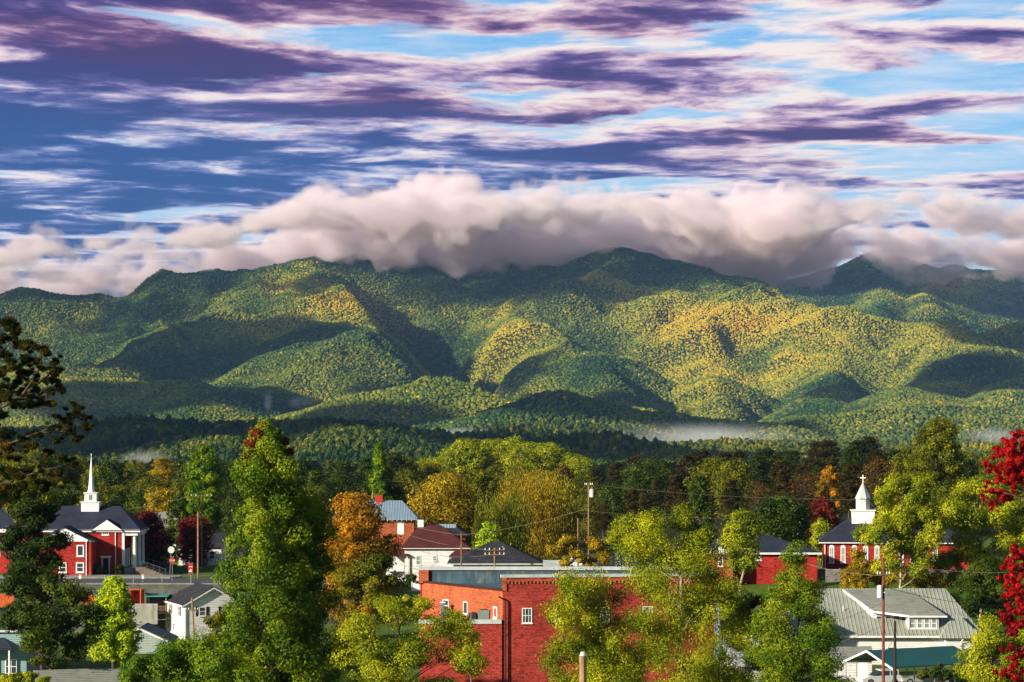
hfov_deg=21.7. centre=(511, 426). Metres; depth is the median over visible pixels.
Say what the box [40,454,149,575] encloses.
brick church
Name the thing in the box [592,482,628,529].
broadleaf tree
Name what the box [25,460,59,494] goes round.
broadleaf tree
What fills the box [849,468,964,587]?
locust tree
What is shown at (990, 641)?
shrub tree
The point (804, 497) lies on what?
thin tree
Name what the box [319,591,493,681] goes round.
crape myrtle
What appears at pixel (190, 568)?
red banner sign
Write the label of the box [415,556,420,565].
window
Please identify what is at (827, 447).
pine tree
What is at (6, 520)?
brick annex
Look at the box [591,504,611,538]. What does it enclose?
pine tree
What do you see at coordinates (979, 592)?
tree
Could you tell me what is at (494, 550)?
utility pole
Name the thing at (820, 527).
maple tree
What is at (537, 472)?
broadleaf tree
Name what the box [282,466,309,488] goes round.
broadleaf tree
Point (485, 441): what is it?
broadleaf tree
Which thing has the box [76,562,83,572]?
window
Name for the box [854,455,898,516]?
thin tree
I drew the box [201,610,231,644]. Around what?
maple tree
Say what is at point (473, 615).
air conditioner
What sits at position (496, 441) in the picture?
broadleaf tree
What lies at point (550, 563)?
white gabled house
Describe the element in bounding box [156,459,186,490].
broadleaf tree
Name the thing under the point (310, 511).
maple tree
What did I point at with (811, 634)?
maple tree
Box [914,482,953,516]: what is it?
broadleaf tree
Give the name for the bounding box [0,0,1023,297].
sky
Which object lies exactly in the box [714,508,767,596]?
ash tree
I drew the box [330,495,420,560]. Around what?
blue roofed house
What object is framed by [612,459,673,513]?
broadleaf tree
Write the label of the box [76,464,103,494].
broadleaf tree
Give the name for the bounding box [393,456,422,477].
broadleaf tree
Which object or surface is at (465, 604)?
window
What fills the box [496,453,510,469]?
broadleaf tree
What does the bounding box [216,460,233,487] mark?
broadleaf tree
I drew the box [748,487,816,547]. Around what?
holly tree
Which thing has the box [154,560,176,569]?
parked car
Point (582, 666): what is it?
timber post
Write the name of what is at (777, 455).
pine tree
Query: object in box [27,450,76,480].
broadleaf tree
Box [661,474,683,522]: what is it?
pine tree
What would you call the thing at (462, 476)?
broadleaf tree
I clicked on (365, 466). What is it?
pine tree
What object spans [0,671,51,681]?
garden bush
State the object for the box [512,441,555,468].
broadleaf tree
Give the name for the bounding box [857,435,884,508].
pine tree
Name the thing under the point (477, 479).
oak tree
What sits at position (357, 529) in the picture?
maple tree
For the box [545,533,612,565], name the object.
autumn tree
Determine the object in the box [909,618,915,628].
window
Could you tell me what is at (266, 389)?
mountain forest
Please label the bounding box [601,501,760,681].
locust tree
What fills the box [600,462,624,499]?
pine tree
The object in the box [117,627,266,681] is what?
leafy tree
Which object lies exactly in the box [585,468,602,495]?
pine tree
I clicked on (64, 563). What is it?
window
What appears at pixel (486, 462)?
broadleaf tree
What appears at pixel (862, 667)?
door
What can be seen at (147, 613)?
concrete block wall
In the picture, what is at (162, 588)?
retaining wall
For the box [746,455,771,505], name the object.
pine tree
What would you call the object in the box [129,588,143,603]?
open shed
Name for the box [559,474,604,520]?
broadleaf tree
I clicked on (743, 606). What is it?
locust tree
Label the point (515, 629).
brick building
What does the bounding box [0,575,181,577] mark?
pavement
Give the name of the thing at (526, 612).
window
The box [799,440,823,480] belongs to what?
pine tree
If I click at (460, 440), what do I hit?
broadleaf tree
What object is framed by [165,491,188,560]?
poplar tree
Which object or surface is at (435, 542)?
power line
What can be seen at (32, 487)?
oak tree
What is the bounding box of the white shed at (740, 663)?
[720,636,777,681]
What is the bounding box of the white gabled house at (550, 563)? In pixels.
[543,558,582,565]
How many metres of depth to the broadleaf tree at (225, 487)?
626.76 m
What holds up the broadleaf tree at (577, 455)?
on the ground
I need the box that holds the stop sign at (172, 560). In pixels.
[169,557,174,579]
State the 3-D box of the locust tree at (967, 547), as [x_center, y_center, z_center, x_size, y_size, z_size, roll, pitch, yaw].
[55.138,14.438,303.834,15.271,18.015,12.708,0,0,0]
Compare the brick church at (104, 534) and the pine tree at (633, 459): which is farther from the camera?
the pine tree at (633, 459)
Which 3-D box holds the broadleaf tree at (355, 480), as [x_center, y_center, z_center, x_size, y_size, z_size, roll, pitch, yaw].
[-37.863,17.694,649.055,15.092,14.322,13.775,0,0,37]
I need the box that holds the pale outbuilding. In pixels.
[821,646,871,678]
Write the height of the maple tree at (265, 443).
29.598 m
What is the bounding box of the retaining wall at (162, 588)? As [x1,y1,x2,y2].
[0,583,361,631]
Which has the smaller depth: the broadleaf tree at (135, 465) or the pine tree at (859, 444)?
the pine tree at (859, 444)
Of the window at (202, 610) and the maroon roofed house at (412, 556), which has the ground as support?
the maroon roofed house at (412, 556)
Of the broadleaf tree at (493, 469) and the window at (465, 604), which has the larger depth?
the broadleaf tree at (493, 469)
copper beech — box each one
[131,507,177,565]
[175,515,216,568]
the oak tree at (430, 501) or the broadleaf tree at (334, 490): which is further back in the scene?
the broadleaf tree at (334, 490)
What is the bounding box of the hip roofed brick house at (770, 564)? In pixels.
[705,534,821,583]
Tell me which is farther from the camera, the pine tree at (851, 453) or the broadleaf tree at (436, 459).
the broadleaf tree at (436, 459)
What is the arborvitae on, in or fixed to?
on the ground
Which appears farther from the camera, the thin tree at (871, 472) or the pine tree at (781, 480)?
the thin tree at (871, 472)
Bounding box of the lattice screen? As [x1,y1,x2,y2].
[837,661,867,681]
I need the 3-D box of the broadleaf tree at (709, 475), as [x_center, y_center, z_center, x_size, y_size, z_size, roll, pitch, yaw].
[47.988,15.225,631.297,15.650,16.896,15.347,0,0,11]
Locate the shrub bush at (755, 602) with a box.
[723,585,769,628]
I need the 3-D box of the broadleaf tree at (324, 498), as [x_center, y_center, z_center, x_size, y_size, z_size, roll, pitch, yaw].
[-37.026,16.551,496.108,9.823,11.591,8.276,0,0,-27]
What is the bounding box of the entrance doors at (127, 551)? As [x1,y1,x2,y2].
[125,547,129,566]
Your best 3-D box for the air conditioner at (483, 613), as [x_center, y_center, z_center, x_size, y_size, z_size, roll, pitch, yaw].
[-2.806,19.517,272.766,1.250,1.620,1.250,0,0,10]
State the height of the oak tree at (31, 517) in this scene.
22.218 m
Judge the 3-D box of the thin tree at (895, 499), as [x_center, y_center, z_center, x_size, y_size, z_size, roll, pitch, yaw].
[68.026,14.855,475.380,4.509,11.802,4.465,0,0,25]
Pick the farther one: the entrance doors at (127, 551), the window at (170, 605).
the entrance doors at (127, 551)
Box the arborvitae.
[679,475,717,565]
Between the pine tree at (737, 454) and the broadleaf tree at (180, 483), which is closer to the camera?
the broadleaf tree at (180, 483)
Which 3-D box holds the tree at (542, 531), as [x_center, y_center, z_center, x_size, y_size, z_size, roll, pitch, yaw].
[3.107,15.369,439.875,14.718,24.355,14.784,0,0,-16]
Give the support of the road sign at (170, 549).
on the pavement
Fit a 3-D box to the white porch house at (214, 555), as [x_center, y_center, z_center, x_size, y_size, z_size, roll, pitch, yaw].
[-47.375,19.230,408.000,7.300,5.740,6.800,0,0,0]
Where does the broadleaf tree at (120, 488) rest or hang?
on the ground
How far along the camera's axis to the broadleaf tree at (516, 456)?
877.38 m
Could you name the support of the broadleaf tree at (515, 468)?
on the ground
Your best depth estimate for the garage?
312.00 m
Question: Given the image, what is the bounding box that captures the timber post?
[579,651,586,681]
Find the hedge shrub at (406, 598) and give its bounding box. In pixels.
[347,594,419,635]
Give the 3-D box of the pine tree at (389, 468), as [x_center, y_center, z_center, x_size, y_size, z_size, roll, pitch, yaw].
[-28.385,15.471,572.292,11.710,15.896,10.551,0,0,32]
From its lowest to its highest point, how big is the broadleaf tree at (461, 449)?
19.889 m
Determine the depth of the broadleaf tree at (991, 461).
775.16 m
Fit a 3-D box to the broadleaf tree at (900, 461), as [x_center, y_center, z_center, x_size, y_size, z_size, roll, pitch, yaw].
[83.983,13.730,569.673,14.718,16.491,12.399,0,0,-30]
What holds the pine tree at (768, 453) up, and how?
on the ground
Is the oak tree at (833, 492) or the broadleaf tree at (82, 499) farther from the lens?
the broadleaf tree at (82, 499)
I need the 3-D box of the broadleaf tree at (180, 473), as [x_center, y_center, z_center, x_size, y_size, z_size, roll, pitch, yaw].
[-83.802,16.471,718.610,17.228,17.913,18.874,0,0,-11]
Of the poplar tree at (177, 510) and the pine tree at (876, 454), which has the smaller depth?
the poplar tree at (177, 510)
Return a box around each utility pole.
[185,598,197,637]
[191,494,211,569]
[197,512,198,577]
[461,533,461,565]
[485,548,504,565]
[577,518,578,565]
[584,483,593,554]
[877,558,889,681]
[893,621,896,681]
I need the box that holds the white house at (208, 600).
[162,582,250,639]
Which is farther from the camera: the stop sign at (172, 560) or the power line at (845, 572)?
the stop sign at (172, 560)
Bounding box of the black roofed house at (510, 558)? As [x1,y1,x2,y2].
[447,541,542,565]
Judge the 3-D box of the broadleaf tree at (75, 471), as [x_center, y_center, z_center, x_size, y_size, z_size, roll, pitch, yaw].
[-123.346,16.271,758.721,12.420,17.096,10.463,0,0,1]
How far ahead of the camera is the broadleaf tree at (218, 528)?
538.50 m
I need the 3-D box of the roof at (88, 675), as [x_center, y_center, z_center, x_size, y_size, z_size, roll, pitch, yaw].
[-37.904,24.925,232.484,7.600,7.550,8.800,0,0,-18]
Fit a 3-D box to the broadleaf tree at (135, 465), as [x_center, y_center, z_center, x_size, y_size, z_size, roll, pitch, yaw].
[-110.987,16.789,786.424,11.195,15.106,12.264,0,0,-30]
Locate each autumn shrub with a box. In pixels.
[835,546,889,587]
[885,553,963,589]
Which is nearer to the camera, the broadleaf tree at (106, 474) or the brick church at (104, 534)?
the brick church at (104, 534)
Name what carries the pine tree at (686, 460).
on the ground
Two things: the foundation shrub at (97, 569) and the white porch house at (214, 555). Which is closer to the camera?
the foundation shrub at (97, 569)
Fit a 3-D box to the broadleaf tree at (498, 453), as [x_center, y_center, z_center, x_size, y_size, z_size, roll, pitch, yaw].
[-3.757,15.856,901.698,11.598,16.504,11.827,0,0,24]
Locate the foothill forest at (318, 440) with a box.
[0,412,1019,485]
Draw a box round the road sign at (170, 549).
[168,547,173,576]
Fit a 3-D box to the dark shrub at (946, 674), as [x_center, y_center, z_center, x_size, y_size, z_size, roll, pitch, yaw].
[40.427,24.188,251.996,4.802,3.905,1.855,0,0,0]
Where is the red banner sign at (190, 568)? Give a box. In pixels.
[188,562,192,574]
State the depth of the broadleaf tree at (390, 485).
483.26 m
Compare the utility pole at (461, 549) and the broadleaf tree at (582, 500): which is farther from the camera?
the broadleaf tree at (582, 500)
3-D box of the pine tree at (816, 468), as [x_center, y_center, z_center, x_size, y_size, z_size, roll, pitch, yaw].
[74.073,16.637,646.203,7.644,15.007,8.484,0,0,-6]
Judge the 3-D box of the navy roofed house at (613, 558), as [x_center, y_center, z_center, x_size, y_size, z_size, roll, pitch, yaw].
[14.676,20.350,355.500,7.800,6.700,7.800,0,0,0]
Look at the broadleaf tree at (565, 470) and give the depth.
728.12 m
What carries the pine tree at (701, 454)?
on the ground
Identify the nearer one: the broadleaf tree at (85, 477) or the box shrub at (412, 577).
the box shrub at (412, 577)
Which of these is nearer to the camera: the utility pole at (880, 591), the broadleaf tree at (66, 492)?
the utility pole at (880, 591)
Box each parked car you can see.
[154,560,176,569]
[856,668,902,681]
[901,669,948,681]
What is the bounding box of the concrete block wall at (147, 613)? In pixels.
[71,604,157,623]
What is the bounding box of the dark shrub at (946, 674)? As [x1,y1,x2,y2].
[914,662,963,681]
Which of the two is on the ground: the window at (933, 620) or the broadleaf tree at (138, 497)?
the broadleaf tree at (138, 497)
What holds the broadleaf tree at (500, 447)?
on the ground
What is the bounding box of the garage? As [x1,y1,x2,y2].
[93,623,178,653]
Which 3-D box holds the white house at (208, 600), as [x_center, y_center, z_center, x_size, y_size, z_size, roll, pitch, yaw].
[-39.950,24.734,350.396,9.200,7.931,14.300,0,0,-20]
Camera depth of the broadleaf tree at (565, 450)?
958.46 m
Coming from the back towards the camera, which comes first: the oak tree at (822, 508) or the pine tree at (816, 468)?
the pine tree at (816, 468)
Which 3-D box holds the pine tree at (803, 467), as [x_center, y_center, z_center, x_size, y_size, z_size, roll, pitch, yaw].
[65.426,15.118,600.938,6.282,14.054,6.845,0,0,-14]
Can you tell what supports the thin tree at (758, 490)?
on the ground
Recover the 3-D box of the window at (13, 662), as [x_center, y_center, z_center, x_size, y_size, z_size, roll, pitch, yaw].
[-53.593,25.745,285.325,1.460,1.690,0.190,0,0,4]
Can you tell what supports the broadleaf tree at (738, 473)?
on the ground
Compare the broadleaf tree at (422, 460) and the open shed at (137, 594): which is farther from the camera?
the broadleaf tree at (422, 460)
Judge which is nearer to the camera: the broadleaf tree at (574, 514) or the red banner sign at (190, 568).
the red banner sign at (190, 568)
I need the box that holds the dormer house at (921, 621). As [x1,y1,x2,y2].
[779,588,980,665]
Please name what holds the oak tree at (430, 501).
on the ground
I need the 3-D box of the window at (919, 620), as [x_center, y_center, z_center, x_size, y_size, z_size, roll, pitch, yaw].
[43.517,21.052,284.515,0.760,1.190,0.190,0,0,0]
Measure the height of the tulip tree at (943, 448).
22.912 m
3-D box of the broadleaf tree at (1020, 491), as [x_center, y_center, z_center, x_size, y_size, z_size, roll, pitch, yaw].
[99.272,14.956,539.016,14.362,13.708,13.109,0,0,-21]
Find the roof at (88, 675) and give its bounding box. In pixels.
[33,668,121,681]
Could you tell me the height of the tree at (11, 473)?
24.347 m
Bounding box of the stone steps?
[136,558,171,574]
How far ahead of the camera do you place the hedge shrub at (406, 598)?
329.47 m
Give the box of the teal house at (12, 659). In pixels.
[0,607,43,674]
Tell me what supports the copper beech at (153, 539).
on the ground
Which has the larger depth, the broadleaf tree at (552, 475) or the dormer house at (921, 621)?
the broadleaf tree at (552, 475)
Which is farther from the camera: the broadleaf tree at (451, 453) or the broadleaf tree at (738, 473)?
the broadleaf tree at (451, 453)
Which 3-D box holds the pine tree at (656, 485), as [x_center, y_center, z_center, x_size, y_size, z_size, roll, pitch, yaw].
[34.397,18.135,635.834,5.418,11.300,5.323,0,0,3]
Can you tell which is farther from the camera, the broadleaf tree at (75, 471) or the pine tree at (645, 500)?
the broadleaf tree at (75, 471)
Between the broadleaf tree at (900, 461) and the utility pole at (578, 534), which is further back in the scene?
the broadleaf tree at (900, 461)
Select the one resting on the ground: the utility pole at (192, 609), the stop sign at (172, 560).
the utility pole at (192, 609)
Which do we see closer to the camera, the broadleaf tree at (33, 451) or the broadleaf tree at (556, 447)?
the broadleaf tree at (33, 451)
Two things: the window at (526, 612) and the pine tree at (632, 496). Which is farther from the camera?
the pine tree at (632, 496)
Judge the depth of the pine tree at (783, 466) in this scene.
583.85 m
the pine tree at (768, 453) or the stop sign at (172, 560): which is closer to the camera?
the stop sign at (172, 560)
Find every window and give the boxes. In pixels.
[5,659,16,673]
[59,562,66,572]
[76,545,84,556]
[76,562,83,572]
[169,604,171,613]
[196,607,208,616]
[209,551,214,559]
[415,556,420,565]
[442,599,448,612]
[463,601,467,614]
[492,606,497,618]
[521,608,532,623]
[829,545,833,562]
[840,545,845,563]
[863,545,867,562]
[875,545,878,561]
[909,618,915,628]
[916,618,923,628]
[924,618,930,628]
[931,618,937,628]
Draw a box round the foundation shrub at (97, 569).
[93,562,124,574]
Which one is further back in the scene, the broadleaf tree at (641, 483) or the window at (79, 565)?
the broadleaf tree at (641, 483)
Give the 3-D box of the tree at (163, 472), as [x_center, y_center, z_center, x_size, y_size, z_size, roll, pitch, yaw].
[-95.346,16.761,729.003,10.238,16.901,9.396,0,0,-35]
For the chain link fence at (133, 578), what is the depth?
356.40 m
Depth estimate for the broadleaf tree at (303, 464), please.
713.87 m
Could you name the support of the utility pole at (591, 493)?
on the ground
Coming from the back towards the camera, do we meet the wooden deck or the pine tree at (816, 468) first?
the pine tree at (816, 468)
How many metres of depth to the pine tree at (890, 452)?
724.20 m
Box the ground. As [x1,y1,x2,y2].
[0,239,1023,681]
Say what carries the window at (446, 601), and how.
in the brick building at (515, 629)
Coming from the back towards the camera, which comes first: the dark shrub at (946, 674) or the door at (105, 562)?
the door at (105, 562)
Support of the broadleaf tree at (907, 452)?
on the ground
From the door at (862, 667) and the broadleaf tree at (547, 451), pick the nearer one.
the door at (862, 667)
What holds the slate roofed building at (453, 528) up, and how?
on the ground
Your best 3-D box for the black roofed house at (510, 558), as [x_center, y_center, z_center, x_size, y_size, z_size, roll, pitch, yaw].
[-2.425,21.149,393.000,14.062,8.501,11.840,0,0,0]
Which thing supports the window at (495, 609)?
in the brick building at (515, 629)
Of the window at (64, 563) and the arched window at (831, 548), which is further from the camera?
the window at (64, 563)
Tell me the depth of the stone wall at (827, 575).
330.66 m
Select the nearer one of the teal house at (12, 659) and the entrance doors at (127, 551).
the teal house at (12, 659)
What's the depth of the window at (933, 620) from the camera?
284.53 m
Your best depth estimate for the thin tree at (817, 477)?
528.55 m
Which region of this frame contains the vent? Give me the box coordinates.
[440,602,444,618]
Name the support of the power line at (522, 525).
attached to the utility pole at (591, 493)
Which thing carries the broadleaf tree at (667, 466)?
on the ground
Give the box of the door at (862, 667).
[858,662,867,675]
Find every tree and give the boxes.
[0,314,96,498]
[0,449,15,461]
[0,452,40,506]
[0,471,62,604]
[0,492,78,669]
[0,551,111,669]
[24,447,50,466]
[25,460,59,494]
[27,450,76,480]
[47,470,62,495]
[48,483,79,505]
[63,454,94,497]
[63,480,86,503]
[70,493,107,505]
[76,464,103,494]
[84,459,134,499]
[94,481,116,505]
[101,483,133,508]
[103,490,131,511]
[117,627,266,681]
[121,459,152,498]
[122,488,153,544]
[131,473,165,509]
[143,486,184,511]
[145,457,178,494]
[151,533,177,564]
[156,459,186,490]
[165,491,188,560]
[169,457,227,512]
[169,478,188,496]
[182,443,228,532]
[197,494,227,531]
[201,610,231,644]
[211,417,330,681]
[212,487,247,534]
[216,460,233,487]
[219,485,233,513]
[220,474,239,523]
[254,484,345,681]
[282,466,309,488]
[285,459,323,486]
[299,485,334,533]
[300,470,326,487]
[313,478,349,528]
[318,490,409,641]
[322,459,334,481]
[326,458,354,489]
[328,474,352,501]
[329,550,404,648]
[343,471,370,498]
[353,456,372,486]
[357,476,408,504]
[358,464,406,495]
[367,441,395,499]
[370,451,420,496]
[391,468,427,512]
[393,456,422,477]
[405,471,491,550]
[414,461,444,481]
[416,457,432,466]
[420,456,457,476]
[435,468,461,479]
[436,443,470,467]
[438,440,484,475]
[451,439,494,457]
[453,437,480,445]
[456,468,506,546]
[458,470,469,492]
[459,443,500,474]
[469,521,505,548]
[471,482,537,552]
[478,438,511,449]
[483,464,509,487]
[484,438,504,445]
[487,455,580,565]
[489,444,514,461]
[491,450,506,465]
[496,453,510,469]
[496,464,534,490]
[499,447,543,483]
[501,438,525,448]
[503,434,524,443]
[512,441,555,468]
[521,468,553,493]
[527,443,565,471]
[532,469,573,495]
[532,563,658,681]
[537,496,583,538]
[545,442,564,454]
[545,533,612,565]
[546,444,570,455]
[555,456,585,493]
[556,465,578,500]
[558,448,572,454]
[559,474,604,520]
[564,452,591,467]
[565,456,598,492]
[568,495,611,538]
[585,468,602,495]
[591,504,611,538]
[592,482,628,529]
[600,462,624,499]
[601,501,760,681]
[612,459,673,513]
[621,456,643,487]
[622,472,654,518]
[622,488,641,532]
[632,492,656,532]
[647,458,677,501]
[650,479,665,513]
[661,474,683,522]
[667,454,703,495]
[668,492,695,538]
[681,455,741,521]
[693,449,719,489]
[700,492,719,522]
[712,457,756,520]
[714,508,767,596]
[715,451,731,473]
[717,478,750,519]
[719,589,784,681]
[727,448,750,477]
[733,540,863,681]
[743,480,769,516]
[746,447,791,481]
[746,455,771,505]
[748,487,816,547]
[759,459,798,500]
[764,473,801,519]
[770,449,809,484]
[773,452,783,462]
[784,470,818,518]
[791,463,815,506]
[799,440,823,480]
[803,494,839,546]
[806,472,840,500]
[808,440,843,500]
[808,465,829,499]
[808,517,833,565]
[815,465,842,521]
[829,462,867,517]
[838,446,868,516]
[840,440,872,488]
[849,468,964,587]
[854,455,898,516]
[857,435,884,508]
[861,449,888,506]
[876,452,914,506]
[879,447,903,475]
[885,484,906,513]
[891,445,916,464]
[897,472,914,513]
[904,415,969,513]
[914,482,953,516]
[928,475,1023,618]
[950,552,1023,632]
[951,459,984,483]
[951,612,1023,681]
[961,452,987,473]
[967,468,1004,488]
[976,442,1006,475]
[979,429,1023,681]
[979,469,1023,529]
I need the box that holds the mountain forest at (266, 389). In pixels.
[0,235,1023,443]
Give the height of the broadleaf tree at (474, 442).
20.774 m
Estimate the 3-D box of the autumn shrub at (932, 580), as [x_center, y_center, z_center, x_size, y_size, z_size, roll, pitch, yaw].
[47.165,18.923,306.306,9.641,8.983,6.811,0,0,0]
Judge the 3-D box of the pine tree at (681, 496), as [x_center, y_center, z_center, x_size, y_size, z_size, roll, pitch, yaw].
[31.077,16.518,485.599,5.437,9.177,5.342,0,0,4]
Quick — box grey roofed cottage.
[156,512,177,556]
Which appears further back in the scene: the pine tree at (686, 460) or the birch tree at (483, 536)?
the pine tree at (686, 460)
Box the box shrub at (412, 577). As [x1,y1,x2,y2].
[405,573,419,586]
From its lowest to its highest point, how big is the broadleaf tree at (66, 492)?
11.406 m
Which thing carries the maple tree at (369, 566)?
on the ground
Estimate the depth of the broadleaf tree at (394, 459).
777.65 m
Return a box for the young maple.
[86,575,146,667]
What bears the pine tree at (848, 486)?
on the ground
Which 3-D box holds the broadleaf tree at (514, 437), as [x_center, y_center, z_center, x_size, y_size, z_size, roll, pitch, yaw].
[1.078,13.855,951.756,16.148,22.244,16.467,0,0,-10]
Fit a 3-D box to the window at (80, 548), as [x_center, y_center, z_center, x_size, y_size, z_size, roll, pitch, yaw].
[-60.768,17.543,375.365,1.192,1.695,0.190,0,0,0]
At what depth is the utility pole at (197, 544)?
371.90 m
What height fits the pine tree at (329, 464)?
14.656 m
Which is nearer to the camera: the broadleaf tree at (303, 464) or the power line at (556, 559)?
the power line at (556, 559)
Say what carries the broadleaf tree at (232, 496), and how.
on the ground
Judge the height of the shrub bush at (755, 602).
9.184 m
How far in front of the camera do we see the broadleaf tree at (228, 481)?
643.17 m
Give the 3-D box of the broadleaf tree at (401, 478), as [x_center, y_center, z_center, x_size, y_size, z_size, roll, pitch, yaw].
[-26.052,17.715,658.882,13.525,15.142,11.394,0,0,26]
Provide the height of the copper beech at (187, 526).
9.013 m
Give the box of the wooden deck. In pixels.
[146,594,170,629]
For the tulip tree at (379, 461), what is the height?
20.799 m
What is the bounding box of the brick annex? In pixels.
[0,508,29,573]
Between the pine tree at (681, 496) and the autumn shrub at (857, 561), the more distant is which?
the pine tree at (681, 496)
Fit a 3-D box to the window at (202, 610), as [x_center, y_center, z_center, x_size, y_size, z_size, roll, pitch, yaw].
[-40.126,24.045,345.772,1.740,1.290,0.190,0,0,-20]
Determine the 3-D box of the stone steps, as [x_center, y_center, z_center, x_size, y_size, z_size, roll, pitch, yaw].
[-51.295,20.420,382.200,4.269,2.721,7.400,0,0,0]
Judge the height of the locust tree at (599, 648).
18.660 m
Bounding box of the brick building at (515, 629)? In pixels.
[419,566,719,681]
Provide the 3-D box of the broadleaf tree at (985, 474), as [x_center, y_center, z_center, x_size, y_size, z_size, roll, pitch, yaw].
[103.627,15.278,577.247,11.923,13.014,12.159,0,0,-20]
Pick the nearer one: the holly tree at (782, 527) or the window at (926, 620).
the window at (926, 620)
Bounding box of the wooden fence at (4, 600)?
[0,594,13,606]
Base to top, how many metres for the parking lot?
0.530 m
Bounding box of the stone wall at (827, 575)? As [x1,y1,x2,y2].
[817,569,859,581]
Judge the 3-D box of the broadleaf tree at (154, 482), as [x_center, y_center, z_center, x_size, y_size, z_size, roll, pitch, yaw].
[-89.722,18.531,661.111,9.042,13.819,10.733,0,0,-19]
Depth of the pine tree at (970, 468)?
584.94 m
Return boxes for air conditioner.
[469,612,477,618]
[478,609,488,618]
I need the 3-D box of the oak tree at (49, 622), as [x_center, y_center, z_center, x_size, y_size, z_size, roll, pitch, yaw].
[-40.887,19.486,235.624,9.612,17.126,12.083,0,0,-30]
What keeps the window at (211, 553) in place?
in the white porch house at (214, 555)
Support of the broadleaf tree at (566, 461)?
on the ground
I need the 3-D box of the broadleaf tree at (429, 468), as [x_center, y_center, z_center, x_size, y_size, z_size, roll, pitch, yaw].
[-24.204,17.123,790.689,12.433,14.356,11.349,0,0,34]
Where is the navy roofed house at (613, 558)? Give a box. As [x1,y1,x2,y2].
[595,554,648,565]
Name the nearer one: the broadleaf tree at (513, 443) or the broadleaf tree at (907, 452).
the broadleaf tree at (907, 452)
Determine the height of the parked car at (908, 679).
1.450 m
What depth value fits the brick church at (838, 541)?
337.85 m
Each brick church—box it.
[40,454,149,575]
[818,475,973,573]
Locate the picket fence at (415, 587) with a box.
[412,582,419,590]
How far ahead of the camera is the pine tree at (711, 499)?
526.04 m
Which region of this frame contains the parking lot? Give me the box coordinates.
[0,578,329,582]
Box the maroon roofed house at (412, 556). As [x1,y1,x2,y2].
[386,518,470,581]
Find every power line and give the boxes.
[386,526,484,549]
[462,508,586,534]
[506,550,616,565]
[598,485,947,499]
[805,563,881,575]
[885,561,1008,572]
[886,587,994,605]
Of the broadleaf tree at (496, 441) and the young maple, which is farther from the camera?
the broadleaf tree at (496, 441)
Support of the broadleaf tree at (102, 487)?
on the ground
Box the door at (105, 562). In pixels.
[100,556,110,574]
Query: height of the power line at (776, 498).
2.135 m
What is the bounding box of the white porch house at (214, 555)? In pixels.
[176,533,227,565]
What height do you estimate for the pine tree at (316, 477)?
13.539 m
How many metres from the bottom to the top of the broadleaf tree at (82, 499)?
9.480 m
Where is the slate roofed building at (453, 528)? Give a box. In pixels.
[436,523,468,540]
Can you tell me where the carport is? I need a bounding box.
[843,646,975,681]
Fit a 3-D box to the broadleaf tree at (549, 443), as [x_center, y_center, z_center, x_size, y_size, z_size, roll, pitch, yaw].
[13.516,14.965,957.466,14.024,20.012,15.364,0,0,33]
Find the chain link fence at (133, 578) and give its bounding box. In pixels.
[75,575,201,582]
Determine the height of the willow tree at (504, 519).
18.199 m
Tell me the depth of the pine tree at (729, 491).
545.67 m
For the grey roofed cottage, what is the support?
on the ground
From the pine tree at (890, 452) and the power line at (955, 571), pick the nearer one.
the power line at (955, 571)
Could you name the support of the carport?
on the ground
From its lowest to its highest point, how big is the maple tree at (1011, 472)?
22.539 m
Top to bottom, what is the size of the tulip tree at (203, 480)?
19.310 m
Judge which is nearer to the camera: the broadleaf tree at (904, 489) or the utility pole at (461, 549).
the utility pole at (461, 549)
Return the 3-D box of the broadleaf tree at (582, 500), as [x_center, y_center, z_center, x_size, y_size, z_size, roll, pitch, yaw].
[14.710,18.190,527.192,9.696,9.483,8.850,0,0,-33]
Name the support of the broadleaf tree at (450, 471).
on the ground
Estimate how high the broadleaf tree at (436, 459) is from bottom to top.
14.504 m
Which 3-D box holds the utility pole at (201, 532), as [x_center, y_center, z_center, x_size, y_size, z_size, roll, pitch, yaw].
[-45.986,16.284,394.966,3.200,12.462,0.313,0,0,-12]
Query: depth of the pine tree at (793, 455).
774.28 m
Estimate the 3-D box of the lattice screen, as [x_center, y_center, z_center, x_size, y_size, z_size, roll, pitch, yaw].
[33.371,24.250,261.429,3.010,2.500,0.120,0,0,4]
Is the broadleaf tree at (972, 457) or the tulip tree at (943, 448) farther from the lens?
the broadleaf tree at (972, 457)

